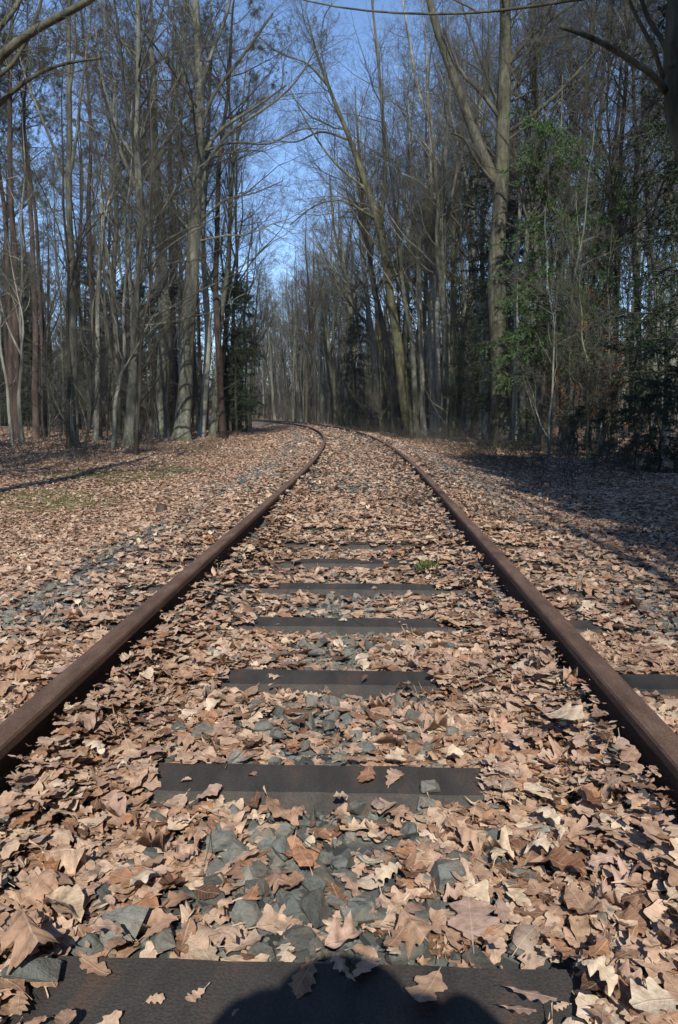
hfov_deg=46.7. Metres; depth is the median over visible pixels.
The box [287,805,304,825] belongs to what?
fallen leaf
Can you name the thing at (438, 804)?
fallen leaf
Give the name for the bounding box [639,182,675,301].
bare tree
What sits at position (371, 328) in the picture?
bare tree
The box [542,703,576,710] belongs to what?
fallen leaf
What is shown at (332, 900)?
ballast stone
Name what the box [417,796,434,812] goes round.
ballast stone
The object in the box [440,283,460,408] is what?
sapling
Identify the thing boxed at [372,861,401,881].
fallen leaf
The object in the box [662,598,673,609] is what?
fallen leaf
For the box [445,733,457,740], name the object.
fallen leaf
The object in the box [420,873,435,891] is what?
fallen leaf
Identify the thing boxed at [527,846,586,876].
fallen leaf
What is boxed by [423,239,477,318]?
bare tree
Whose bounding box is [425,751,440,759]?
fallen leaf
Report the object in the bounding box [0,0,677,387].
sky
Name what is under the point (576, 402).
bare tree
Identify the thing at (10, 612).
ballast stone
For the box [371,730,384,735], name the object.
ballast stone
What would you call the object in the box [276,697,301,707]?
fallen leaf
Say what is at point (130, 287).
bare tree
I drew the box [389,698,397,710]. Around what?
fallen leaf
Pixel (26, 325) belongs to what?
spruce tree
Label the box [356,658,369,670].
fallen leaf
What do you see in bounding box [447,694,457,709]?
fallen leaf
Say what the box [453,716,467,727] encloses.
fallen leaf
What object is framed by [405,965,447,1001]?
fallen leaf
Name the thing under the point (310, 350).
bare tree
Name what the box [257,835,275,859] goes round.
ballast stone
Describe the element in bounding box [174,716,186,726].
fallen leaf
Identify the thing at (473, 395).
spruce tree
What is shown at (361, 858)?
stick
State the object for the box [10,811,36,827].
fallen leaf
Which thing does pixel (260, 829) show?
fallen leaf
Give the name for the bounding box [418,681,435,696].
fallen leaf
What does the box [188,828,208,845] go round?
fallen leaf
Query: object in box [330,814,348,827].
fallen leaf
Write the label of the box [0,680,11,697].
fallen leaf
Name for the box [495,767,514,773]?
fallen leaf
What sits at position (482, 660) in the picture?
fallen leaf
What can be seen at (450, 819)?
fallen leaf
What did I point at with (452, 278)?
bare tree
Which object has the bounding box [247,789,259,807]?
fallen leaf
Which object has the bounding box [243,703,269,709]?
fallen leaf
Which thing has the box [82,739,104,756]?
fallen leaf
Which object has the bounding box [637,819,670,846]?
fallen leaf
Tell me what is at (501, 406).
oak tree
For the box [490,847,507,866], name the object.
fallen leaf
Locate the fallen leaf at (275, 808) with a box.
[263,786,290,818]
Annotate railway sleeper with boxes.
[0,955,644,1023]
[11,653,677,699]
[68,744,597,815]
[70,603,633,637]
[122,573,586,598]
[157,550,557,571]
[184,533,532,550]
[209,521,507,533]
[231,508,488,519]
[245,500,478,508]
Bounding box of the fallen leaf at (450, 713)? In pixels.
[444,710,458,719]
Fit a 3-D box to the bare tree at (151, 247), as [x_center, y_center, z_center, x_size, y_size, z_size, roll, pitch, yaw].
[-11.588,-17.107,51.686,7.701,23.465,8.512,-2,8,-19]
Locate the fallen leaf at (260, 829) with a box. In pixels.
[242,826,265,834]
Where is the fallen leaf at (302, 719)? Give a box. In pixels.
[285,713,308,724]
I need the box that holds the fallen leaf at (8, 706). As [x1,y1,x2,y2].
[5,703,13,708]
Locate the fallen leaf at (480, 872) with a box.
[468,865,492,880]
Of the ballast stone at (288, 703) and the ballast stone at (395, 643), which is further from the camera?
the ballast stone at (395, 643)
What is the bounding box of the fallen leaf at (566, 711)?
[547,702,584,719]
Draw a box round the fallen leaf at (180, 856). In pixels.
[173,842,195,860]
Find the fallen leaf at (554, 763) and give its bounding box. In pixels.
[545,754,573,764]
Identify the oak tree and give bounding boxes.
[0,0,166,106]
[260,0,677,165]
[386,0,659,449]
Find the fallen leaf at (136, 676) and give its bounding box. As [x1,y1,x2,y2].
[128,674,150,683]
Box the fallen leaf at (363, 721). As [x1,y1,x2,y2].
[349,718,373,725]
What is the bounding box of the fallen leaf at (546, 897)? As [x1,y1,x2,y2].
[533,882,555,903]
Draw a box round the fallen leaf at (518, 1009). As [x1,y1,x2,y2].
[494,1004,535,1014]
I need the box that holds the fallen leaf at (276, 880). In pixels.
[269,868,289,895]
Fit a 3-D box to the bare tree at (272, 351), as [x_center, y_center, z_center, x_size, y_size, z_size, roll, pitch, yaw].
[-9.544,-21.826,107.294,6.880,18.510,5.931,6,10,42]
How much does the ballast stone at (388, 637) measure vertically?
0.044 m
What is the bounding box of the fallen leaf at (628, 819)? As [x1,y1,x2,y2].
[616,806,643,825]
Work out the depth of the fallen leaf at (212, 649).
2.96 m
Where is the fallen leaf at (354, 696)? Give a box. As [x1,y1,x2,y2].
[343,694,361,698]
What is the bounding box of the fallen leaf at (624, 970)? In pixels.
[614,959,641,985]
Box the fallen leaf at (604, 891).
[595,879,625,907]
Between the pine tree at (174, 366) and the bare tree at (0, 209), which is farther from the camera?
the bare tree at (0, 209)
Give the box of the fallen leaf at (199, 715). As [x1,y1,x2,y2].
[192,712,202,720]
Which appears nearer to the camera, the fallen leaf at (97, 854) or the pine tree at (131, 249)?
the fallen leaf at (97, 854)
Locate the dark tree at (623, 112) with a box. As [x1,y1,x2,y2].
[410,0,677,450]
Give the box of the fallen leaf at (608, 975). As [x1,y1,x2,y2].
[573,955,617,995]
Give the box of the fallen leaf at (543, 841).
[521,831,559,857]
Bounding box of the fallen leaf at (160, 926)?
[136,918,171,942]
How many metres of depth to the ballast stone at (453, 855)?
1.62 m
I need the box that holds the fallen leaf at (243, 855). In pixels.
[232,848,265,862]
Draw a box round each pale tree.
[132,0,276,436]
[414,0,677,445]
[510,0,677,455]
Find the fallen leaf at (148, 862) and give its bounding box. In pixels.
[136,855,163,866]
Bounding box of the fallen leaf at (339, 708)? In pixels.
[331,705,350,710]
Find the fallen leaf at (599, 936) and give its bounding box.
[594,933,614,956]
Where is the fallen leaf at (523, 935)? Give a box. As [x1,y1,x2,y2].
[512,924,538,955]
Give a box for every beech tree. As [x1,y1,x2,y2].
[0,0,145,445]
[22,0,302,447]
[28,0,274,437]
[44,0,378,441]
[233,0,486,436]
[352,0,498,436]
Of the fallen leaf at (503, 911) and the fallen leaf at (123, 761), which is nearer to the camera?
the fallen leaf at (503, 911)
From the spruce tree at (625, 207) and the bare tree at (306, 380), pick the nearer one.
the spruce tree at (625, 207)
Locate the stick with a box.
[357,854,383,863]
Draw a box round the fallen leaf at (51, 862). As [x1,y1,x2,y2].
[39,853,59,869]
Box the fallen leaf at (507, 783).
[501,777,513,795]
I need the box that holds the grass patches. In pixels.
[0,465,203,510]
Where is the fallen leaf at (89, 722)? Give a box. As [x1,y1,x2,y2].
[76,704,96,729]
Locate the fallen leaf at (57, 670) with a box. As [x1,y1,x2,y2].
[51,665,68,672]
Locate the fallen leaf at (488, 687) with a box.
[476,684,496,691]
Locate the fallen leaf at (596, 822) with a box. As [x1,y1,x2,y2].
[584,817,602,828]
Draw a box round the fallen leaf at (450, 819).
[440,811,458,830]
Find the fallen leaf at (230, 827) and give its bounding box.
[222,822,235,830]
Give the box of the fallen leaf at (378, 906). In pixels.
[358,899,382,913]
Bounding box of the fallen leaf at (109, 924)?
[90,918,131,940]
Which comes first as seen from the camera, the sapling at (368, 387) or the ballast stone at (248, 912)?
the ballast stone at (248, 912)
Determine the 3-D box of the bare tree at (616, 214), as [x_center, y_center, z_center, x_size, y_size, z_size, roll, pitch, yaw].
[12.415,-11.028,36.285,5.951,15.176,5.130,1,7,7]
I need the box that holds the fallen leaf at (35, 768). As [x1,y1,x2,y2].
[32,761,72,771]
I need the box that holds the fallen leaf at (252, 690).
[242,683,258,695]
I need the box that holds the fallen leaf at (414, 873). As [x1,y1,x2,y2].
[398,863,430,877]
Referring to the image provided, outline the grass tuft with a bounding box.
[413,556,438,569]
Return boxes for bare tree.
[0,23,183,448]
[0,86,73,443]
[0,115,74,289]
[0,120,42,423]
[0,159,25,293]
[0,172,76,442]
[3,0,238,442]
[17,192,87,426]
[25,80,107,429]
[29,236,77,420]
[46,100,148,396]
[47,75,215,447]
[47,107,155,355]
[49,148,145,407]
[61,35,182,443]
[94,31,247,377]
[107,87,210,429]
[132,2,325,436]
[132,169,214,331]
[154,1,328,430]
[162,0,327,438]
[170,95,303,430]
[182,189,240,424]
[196,193,305,427]
[222,227,295,428]
[235,302,270,410]
[236,249,284,382]
[236,277,275,418]
[240,292,286,419]
[246,298,281,403]
[249,251,293,419]
[255,270,302,418]
[256,288,283,419]
[259,237,331,421]
[263,284,304,396]
[266,220,330,422]
[266,240,307,421]
[268,45,412,430]
[268,260,307,420]
[271,299,299,420]
[271,308,297,366]
[273,273,305,409]
[275,217,343,423]
[275,251,319,406]
[277,234,359,424]
[277,252,330,420]
[278,181,346,423]
[281,233,343,423]
[282,311,316,420]
[283,124,376,427]
[287,177,386,426]
[287,254,323,389]
[291,245,342,396]
[292,252,327,421]
[293,127,416,429]
[294,264,346,423]
[295,199,360,425]
[300,286,338,395]
[302,172,388,425]
[303,218,369,399]
[307,39,424,433]
[312,76,430,431]
[313,26,515,435]
[313,215,411,360]
[315,257,362,425]
[317,322,349,395]
[327,204,379,329]
[332,0,555,438]
[332,57,451,436]
[334,246,376,349]
[336,228,395,328]
[343,0,560,438]
[344,121,428,425]
[360,0,519,421]
[362,146,477,429]
[363,0,490,367]
[367,0,524,436]
[371,5,486,429]
[374,202,449,403]
[375,166,449,404]
[379,126,465,415]
[383,175,450,398]
[384,0,619,443]
[391,59,522,327]
[392,176,461,421]
[393,90,479,270]
[394,0,548,438]
[396,17,491,423]
[406,0,622,444]
[406,78,531,431]
[413,60,524,434]
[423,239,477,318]
[423,245,468,313]
[426,0,653,443]
[433,0,587,260]
[436,51,514,243]
[447,52,588,430]
[456,259,519,434]
[457,0,595,439]
[458,180,551,305]
[482,0,632,412]
[484,8,612,432]
[492,69,594,321]
[494,0,677,445]
[498,1,665,433]
[499,31,668,452]
[509,0,677,447]
[514,156,599,425]
[522,214,583,412]
[544,112,666,433]
[558,103,639,428]
[574,90,655,431]
[584,64,676,432]
[587,2,677,446]
[596,3,668,431]
[603,188,670,380]
[614,20,676,414]
[617,155,655,424]
[622,147,663,423]
[622,155,677,358]
[623,84,674,407]
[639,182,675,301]
[650,191,677,431]
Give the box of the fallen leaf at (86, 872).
[82,863,122,877]
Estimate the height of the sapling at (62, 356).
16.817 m
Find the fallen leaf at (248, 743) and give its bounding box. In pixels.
[242,730,263,746]
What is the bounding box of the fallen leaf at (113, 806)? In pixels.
[99,790,130,821]
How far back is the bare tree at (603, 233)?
56.52 m
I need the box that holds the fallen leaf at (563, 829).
[558,824,570,838]
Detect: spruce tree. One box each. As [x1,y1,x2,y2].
[0,241,61,430]
[0,261,24,425]
[0,328,31,422]
[0,342,5,425]
[2,272,60,412]
[3,276,57,427]
[49,236,123,429]
[81,278,126,425]
[103,275,150,417]
[118,301,145,417]
[120,324,147,412]
[133,281,173,429]
[176,298,212,427]
[176,324,209,419]
[207,265,267,434]
[223,349,249,432]
[227,279,270,431]
[336,312,377,429]
[357,333,388,420]
[369,242,429,424]
[435,131,540,437]
[438,275,480,393]
[459,184,555,424]
[478,107,614,452]
[537,152,659,450]
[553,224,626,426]
[557,0,677,438]
[629,133,677,405]
[645,168,677,360]
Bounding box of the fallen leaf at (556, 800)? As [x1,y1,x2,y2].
[540,793,561,804]
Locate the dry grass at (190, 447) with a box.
[0,428,670,482]
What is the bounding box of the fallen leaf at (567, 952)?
[541,922,577,959]
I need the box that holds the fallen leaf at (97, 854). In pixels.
[86,848,107,861]
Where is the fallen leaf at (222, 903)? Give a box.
[214,896,238,916]
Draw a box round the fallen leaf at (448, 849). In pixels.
[441,846,455,856]
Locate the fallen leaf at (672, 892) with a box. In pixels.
[664,880,677,901]
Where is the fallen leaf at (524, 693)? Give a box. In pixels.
[510,691,529,695]
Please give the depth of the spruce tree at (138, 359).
65.10 m
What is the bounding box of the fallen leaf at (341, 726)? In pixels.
[335,718,350,729]
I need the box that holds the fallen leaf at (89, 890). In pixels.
[84,882,102,896]
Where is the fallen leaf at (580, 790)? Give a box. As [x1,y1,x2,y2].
[569,783,592,796]
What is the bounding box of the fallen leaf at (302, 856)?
[293,844,313,876]
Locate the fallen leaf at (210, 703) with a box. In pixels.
[204,697,222,710]
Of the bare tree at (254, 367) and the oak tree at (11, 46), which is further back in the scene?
the bare tree at (254, 367)
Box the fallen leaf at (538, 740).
[532,737,542,748]
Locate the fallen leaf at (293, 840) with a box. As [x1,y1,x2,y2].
[276,829,304,857]
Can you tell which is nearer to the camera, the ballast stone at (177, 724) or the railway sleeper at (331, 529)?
the ballast stone at (177, 724)
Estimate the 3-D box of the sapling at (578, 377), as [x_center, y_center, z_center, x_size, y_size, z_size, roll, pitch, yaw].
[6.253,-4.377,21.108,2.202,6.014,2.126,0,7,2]
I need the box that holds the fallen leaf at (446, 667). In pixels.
[438,661,451,673]
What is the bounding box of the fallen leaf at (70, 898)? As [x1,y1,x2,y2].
[42,884,83,921]
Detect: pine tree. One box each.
[0,0,94,438]
[0,0,99,438]
[0,1,66,418]
[0,27,51,379]
[0,33,87,435]
[0,59,75,395]
[0,61,28,338]
[0,78,22,167]
[0,166,64,397]
[25,0,132,436]
[26,103,112,428]
[88,35,204,431]
[97,155,167,376]
[101,1,247,420]
[135,151,199,398]
[143,126,217,428]
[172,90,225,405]
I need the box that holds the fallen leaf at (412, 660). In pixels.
[406,654,421,666]
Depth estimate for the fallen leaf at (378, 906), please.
1.44 m
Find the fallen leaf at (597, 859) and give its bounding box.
[587,852,624,867]
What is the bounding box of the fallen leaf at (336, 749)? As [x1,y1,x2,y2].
[327,743,341,753]
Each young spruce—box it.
[512,407,540,451]
[558,404,593,456]
[585,407,628,465]
[606,394,663,471]
[621,374,677,473]
[643,399,677,474]
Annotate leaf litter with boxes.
[0,423,677,1023]
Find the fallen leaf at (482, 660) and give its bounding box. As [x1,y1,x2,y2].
[464,657,488,666]
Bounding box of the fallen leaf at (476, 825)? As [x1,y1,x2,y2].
[471,820,481,829]
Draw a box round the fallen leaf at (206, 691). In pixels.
[202,678,217,697]
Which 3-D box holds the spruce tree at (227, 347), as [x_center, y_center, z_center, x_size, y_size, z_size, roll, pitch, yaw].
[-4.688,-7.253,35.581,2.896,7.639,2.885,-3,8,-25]
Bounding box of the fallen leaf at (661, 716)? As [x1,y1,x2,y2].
[654,710,665,721]
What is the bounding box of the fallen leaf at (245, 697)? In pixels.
[241,691,247,703]
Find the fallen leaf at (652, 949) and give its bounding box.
[642,938,659,964]
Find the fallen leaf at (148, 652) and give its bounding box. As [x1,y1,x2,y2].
[137,648,152,660]
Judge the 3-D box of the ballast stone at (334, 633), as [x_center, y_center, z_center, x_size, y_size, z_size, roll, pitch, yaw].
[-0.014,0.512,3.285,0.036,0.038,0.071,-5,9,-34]
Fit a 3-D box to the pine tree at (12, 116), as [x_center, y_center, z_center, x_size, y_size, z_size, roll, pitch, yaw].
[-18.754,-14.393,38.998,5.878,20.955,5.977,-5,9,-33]
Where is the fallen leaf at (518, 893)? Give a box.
[505,884,526,900]
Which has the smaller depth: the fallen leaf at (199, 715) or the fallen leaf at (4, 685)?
the fallen leaf at (199, 715)
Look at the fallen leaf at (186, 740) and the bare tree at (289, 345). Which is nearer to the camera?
the fallen leaf at (186, 740)
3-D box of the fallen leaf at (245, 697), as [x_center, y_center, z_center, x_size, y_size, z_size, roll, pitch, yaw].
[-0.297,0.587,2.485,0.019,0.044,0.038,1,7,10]
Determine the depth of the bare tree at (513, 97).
50.98 m
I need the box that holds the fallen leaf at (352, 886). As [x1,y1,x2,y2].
[332,873,361,896]
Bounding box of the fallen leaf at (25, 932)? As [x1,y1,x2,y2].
[0,899,59,974]
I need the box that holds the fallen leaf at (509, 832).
[498,828,513,838]
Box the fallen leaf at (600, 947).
[571,938,610,958]
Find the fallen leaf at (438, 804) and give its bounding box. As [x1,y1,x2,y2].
[427,792,444,809]
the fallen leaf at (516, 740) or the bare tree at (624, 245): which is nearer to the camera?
the fallen leaf at (516, 740)
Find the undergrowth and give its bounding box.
[0,397,677,487]
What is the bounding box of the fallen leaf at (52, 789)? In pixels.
[44,785,61,793]
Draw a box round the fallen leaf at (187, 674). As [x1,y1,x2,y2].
[179,667,193,679]
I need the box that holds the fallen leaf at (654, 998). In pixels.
[629,977,677,1014]
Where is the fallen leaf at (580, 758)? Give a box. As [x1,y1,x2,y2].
[570,750,584,764]
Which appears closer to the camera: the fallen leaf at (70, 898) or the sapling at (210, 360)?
the fallen leaf at (70, 898)
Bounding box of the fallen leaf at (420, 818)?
[414,814,426,822]
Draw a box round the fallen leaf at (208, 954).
[185,934,219,960]
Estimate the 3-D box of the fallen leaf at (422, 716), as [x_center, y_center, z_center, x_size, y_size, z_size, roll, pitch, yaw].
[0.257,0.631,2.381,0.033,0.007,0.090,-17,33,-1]
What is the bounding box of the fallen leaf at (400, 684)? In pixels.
[396,680,416,692]
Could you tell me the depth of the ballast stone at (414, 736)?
2.22 m
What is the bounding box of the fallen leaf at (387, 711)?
[370,707,397,716]
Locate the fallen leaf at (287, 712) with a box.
[284,708,299,714]
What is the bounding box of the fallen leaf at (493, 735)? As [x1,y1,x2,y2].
[480,732,503,742]
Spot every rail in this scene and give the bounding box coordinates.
[0,420,325,794]
[252,419,677,817]
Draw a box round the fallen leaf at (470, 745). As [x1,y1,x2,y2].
[466,741,480,752]
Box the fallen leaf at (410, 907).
[404,902,425,912]
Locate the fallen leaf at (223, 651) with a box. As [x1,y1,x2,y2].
[207,648,232,660]
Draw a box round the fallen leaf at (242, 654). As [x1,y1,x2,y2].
[236,652,252,662]
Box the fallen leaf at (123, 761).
[116,759,130,769]
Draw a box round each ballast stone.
[0,955,61,981]
[6,610,18,616]
[69,785,77,793]
[69,933,103,955]
[90,881,111,911]
[99,905,148,950]
[142,846,163,864]
[149,810,167,823]
[150,924,175,952]
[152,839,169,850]
[171,721,186,732]
[191,722,213,739]
[196,890,224,906]
[200,858,224,880]
[203,872,224,886]
[206,829,235,852]
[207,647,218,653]
[225,750,248,763]
[227,839,250,860]
[228,804,245,821]
[230,899,262,929]
[231,654,241,662]
[247,940,274,961]
[249,699,264,711]
[249,830,259,837]
[254,718,273,733]
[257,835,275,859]
[268,756,282,764]
[269,730,284,739]
[271,835,292,860]
[274,822,295,837]
[275,889,299,907]
[276,924,316,951]
[280,649,288,657]
[285,701,295,707]
[287,720,299,732]
[297,740,310,751]
[298,756,313,764]
[299,711,314,730]
[300,888,332,928]
[301,872,326,892]
[305,694,318,707]
[307,936,325,959]
[308,648,325,655]
[309,806,315,823]
[316,849,334,865]
[317,638,327,647]
[321,684,329,700]
[322,719,335,731]
[324,710,333,719]
[326,696,339,708]
[326,895,346,906]
[328,630,339,638]
[330,748,345,761]
[331,850,354,868]
[334,866,357,887]
[338,815,351,823]
[339,712,355,720]
[340,664,350,669]
[340,906,357,926]
[346,800,366,814]
[347,901,378,923]
[348,652,355,659]
[349,730,362,742]
[351,945,378,964]
[352,742,373,756]
[364,640,373,650]
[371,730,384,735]
[376,907,386,920]
[383,634,392,641]
[385,940,426,964]
[390,693,402,708]
[391,855,398,863]
[392,640,404,646]
[394,821,416,839]
[404,709,421,719]
[405,732,419,743]
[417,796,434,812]
[419,642,426,649]
[420,697,433,703]
[420,720,432,731]
[421,780,440,792]
[422,742,434,750]
[429,763,443,767]
[430,858,465,894]
[442,726,458,741]
[444,641,454,648]
[446,850,471,860]
[455,827,460,842]
[461,945,496,967]
[463,732,475,740]
[477,827,499,840]
[484,803,499,810]
[497,853,506,862]
[511,868,533,878]
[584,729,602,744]
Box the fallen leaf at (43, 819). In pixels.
[36,810,56,825]
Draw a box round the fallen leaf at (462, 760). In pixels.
[454,754,468,767]
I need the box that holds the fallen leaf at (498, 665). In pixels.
[491,664,508,668]
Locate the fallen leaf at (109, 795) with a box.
[98,789,126,799]
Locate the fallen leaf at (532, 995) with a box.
[499,984,556,1002]
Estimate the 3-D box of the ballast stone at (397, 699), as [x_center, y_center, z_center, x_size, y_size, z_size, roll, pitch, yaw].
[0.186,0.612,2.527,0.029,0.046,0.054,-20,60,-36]
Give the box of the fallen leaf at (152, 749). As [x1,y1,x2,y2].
[141,745,165,753]
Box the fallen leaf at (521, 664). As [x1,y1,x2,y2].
[511,661,524,669]
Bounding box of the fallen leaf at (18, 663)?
[14,659,23,668]
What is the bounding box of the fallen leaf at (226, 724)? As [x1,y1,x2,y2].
[213,721,236,729]
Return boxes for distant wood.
[0,202,677,430]
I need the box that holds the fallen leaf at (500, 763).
[492,758,512,767]
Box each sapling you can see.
[0,141,131,446]
[1,67,111,435]
[1,165,90,440]
[1,187,92,440]
[19,192,148,455]
[42,151,141,431]
[47,249,110,429]
[54,303,109,417]
[56,283,125,439]
[68,8,235,454]
[85,251,144,435]
[101,342,125,423]
[104,339,145,415]
[109,264,155,417]
[114,236,200,437]
[120,232,167,430]
[126,314,171,434]
[141,125,213,409]
[172,309,214,429]
[178,236,239,429]
[178,261,213,420]
[196,337,240,408]
[336,222,392,427]
[341,235,388,428]
[360,342,388,431]
[361,337,395,431]
[370,294,426,435]
[380,185,461,438]
[404,138,489,439]
[409,335,440,417]
[416,255,470,381]
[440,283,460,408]
[455,265,485,421]
[456,247,480,401]
[485,270,555,414]
[497,150,618,455]
[500,43,654,450]
[521,199,584,434]
[532,278,615,446]
[535,236,619,457]
[550,120,657,443]
[565,217,659,453]
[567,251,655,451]
[575,328,646,445]
[595,130,677,418]
[620,169,676,429]
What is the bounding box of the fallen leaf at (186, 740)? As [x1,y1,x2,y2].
[177,735,199,751]
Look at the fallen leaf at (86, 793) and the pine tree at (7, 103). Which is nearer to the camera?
the fallen leaf at (86, 793)
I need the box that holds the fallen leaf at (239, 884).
[232,879,251,886]
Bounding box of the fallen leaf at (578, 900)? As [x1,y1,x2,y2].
[564,882,606,916]
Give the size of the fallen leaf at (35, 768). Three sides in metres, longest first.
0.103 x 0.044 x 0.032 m
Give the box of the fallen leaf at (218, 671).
[215,664,224,673]
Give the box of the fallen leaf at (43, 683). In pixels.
[38,681,47,686]
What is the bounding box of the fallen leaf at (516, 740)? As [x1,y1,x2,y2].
[504,733,526,749]
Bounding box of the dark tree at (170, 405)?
[104,0,257,432]
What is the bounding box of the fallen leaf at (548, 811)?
[534,806,559,828]
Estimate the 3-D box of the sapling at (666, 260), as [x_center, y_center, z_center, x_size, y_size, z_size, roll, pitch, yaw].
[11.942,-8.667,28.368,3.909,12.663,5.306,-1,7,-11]
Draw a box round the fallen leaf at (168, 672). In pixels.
[157,669,172,680]
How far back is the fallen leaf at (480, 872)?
1.56 m
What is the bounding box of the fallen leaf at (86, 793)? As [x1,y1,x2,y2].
[68,788,90,803]
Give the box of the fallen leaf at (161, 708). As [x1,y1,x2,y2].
[147,705,170,719]
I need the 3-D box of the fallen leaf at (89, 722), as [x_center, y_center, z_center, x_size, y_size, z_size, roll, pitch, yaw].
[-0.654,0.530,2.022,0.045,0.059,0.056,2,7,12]
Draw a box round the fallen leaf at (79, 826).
[75,822,92,830]
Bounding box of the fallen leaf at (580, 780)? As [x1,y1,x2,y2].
[576,774,586,784]
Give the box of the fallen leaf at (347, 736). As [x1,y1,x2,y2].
[343,731,352,740]
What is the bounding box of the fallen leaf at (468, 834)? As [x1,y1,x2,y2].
[451,824,489,853]
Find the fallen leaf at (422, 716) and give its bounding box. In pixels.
[418,709,425,720]
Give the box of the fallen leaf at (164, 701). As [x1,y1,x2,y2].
[150,699,168,707]
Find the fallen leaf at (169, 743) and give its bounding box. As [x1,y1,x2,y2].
[164,739,174,752]
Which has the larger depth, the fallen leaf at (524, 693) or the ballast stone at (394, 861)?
the fallen leaf at (524, 693)
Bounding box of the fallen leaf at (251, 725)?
[240,721,254,732]
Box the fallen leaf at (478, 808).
[465,800,488,819]
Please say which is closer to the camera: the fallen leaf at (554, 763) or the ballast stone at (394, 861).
the ballast stone at (394, 861)
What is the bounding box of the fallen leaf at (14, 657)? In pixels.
[11,654,21,659]
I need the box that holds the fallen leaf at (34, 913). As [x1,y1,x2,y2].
[25,909,38,920]
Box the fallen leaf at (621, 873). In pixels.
[610,855,639,886]
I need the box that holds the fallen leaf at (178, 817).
[171,814,187,820]
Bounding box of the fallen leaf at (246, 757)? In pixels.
[236,754,255,761]
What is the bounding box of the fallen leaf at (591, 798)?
[581,786,624,805]
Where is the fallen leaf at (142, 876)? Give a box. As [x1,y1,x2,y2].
[128,869,162,898]
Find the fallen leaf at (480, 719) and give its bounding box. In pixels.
[477,716,486,723]
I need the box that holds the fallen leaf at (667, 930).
[657,920,677,944]
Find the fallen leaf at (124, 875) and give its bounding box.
[107,867,147,887]
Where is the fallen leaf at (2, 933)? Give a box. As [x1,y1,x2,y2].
[0,927,5,942]
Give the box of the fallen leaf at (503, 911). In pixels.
[494,892,512,922]
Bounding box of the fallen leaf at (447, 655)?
[443,651,455,662]
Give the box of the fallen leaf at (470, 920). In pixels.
[448,895,499,953]
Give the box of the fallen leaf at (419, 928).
[395,908,433,960]
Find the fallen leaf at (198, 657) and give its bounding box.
[189,653,204,661]
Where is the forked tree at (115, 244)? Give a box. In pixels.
[0,0,226,435]
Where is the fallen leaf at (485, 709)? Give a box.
[471,699,499,711]
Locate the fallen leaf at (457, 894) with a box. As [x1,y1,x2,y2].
[443,882,475,901]
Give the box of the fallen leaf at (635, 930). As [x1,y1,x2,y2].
[629,925,644,942]
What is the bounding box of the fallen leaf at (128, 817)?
[120,812,136,827]
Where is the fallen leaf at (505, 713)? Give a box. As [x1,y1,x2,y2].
[498,710,512,719]
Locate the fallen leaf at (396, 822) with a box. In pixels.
[391,807,409,827]
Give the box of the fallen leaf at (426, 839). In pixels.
[407,836,430,856]
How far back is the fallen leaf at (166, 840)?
1.67 m
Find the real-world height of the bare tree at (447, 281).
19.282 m
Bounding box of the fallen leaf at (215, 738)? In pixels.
[207,732,217,744]
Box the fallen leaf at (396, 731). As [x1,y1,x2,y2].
[388,728,414,734]
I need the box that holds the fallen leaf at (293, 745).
[283,743,296,747]
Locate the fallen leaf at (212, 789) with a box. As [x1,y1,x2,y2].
[189,783,221,803]
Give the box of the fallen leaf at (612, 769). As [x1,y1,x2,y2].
[602,767,619,779]
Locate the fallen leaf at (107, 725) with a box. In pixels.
[94,719,115,734]
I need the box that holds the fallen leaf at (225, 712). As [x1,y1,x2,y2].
[223,709,235,714]
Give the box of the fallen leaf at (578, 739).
[572,733,586,747]
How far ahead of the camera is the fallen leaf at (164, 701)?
2.39 m
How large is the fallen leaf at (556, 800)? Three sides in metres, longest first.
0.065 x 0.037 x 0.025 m
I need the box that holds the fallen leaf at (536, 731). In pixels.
[527,727,549,738]
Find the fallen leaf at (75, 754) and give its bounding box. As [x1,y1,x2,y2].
[64,751,93,764]
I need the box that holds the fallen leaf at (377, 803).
[371,798,384,810]
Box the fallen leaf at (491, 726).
[488,721,499,727]
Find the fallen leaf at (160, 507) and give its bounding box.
[155,504,166,513]
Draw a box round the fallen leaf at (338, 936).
[316,910,363,950]

